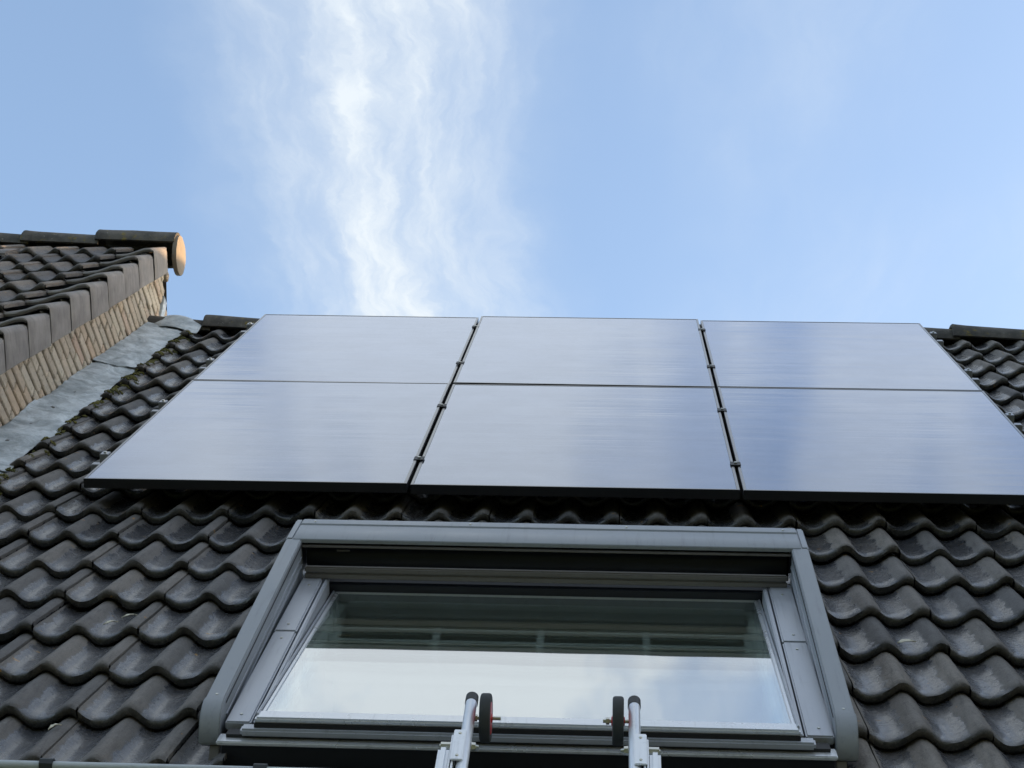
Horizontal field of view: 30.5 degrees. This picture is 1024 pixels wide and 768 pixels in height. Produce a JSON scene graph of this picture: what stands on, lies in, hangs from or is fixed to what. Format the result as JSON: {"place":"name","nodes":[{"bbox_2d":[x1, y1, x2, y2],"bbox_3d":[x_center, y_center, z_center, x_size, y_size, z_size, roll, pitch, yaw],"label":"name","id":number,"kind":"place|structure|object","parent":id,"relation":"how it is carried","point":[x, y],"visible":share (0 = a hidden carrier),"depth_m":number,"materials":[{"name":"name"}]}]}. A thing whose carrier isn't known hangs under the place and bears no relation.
{"place":"outdoors","nodes":[
{"label":"outdoors","id":0,"kind":"place"},
{"bbox_2d":[0,229,185,426],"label":"neighbour house","id":1,"kind":"structure","parent":0,"point":[71,304],"depth_m":9.17,"materials":[{"name":"yellow brick"}]},
{"bbox_2d":[0,0,1023,328],"label":"sky","id":2,"kind":"structure","parent":0,"point":[716,160],"materials":[{"name":"blue"}]},
{"label":"ground","id":3,"kind":"structure","parent":0,"visible":0},
{"bbox_2d":[0,315,1023,767],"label":"house","id":4,"kind":"structure","parent":3,"relation":"on","point":[286,629],"depth_m":5.41,"materials":[{"name":"black tile"}]},
{"bbox_2d":[0,330,191,494],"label":"moss","id":5,"kind":"object","parent":4,"relation":"on","point":[129,377],"visible":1,"depth_m":8.54,"materials":[{"name":"plant"}]},
{"bbox_2d":[91,451,740,485],"bbox_3d":[0.234,0.333,6.834,3.589,0.103,0.110,1,-78,3],"label":"mounting rail","id":6,"kind":"object","parent":4,"relation":"attached to","point":[104,455],"visible":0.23,"depth_m":6.89,"materials":[{"name":"black metal"}]},
{"bbox_2d":[83,380,449,492],"bbox_3d":[-0.889,0.181,7.407,1.141,1.722,0.036,1,-78,3],"label":"solar panel","id":7,"kind":"object","parent":6,"relation":"attached to","point":[314,436],"visible":0.99,"depth_m":7.18,"materials":[{"name":"black"}]},
{"bbox_2d":[410,384,739,498],"bbox_3d":[0.264,0.199,7.345,1.141,1.722,0.037,1,-78,3],"label":"solar panel","id":8,"kind":"object","parent":6,"relation":"attached to","point":[585,441],"visible":1,"depth_m":7.12,"materials":[{"name":"black"}]},
{"bbox_2d":[718,387,1023,504],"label":"solar panel","id":9,"kind":"object","parent":6,"relation":"attached to","point":[885,445],"visible":1,"depth_m":7.11,"materials":[{"name":"black"}]},
{"bbox_2d":[216,576,837,767],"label":"roof window","id":10,"kind":"structure","parent":4,"relation":"in","point":[350,674],"depth_m":4.78,"materials":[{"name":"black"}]},
{"bbox_2d":[150,399,1022,432],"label":"mounting rail","id":11,"kind":"object","parent":4,"relation":"attached to","point":[163,402],"visible":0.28,"depth_m":7.70,"materials":[{"name":"black metal"}]},
{"bbox_2d":[199,358,979,386],"bbox_3d":[0.335,-0.037,8.622,3.589,0.103,0.110,1,-78,3],"label":"mounting rail","id":12,"kind":"object","parent":4,"relation":"attached to","point":[209,361],"visible":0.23,"depth_m":8.60,"materials":[{"name":"black metal"}]},
{"bbox_2d":[193,314,478,389],"bbox_3d":[-0.793,-0.169,9.110,1.141,1.722,0.037,1,-78,3],"label":"solar panel","id":13,"kind":"object","parent":12,"relation":"attached to","point":[334,348],"visible":0.76,"depth_m":9.00,"materials":[{"name":"black"}]},
{"bbox_2d":[453,316,713,386],"bbox_3d":[0.360,-0.157,9.048,1.141,1.722,0.037,1,-78,3],"label":"solar panel","id":14,"kind":"object","parent":12,"relation":"attached to","point":[578,351],"visible":0.85,"depth_m":8.92,"materials":[{"name":"black"}]},
{"bbox_2d":[700,320,981,393],"bbox_3d":[1.512,-0.136,8.987,1.141,1.722,0.035,1,-78,3],"label":"solar panel","id":15,"kind":"object","parent":12,"relation":"attached to","point":[833,355],"visible":0.88,"depth_m":8.86,"materials":[{"name":"black"}]},
{"bbox_2d":[240,322,943,347],"bbox_3d":[0.389,-0.233,9.570,3.589,0.103,0.110,1,-78,3],"label":"mounting rail","id":16,"kind":"object","parent":4,"relation":"attached to","point":[933,334],"visible":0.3,"depth_m":9.54,"materials":[{"name":"black metal"}]},
{"bbox_2d":[897,639,915,642],"bbox_3d":[1.102,0.718,5.240,0.055,0.021,0.009,-2,-78,-8],"label":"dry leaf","id":17,"kind":"object","parent":4,"relation":"on","point":[902,640],"visible":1,"depth_m":5.24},
{"bbox_2d":[435,692,660,767],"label":"ladder","id":18,"kind":"object","parent":3,"relation":"on","point":[461,744],"visible":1,"depth_m":4.19,"materials":[{"name":"metal"}]}
]}

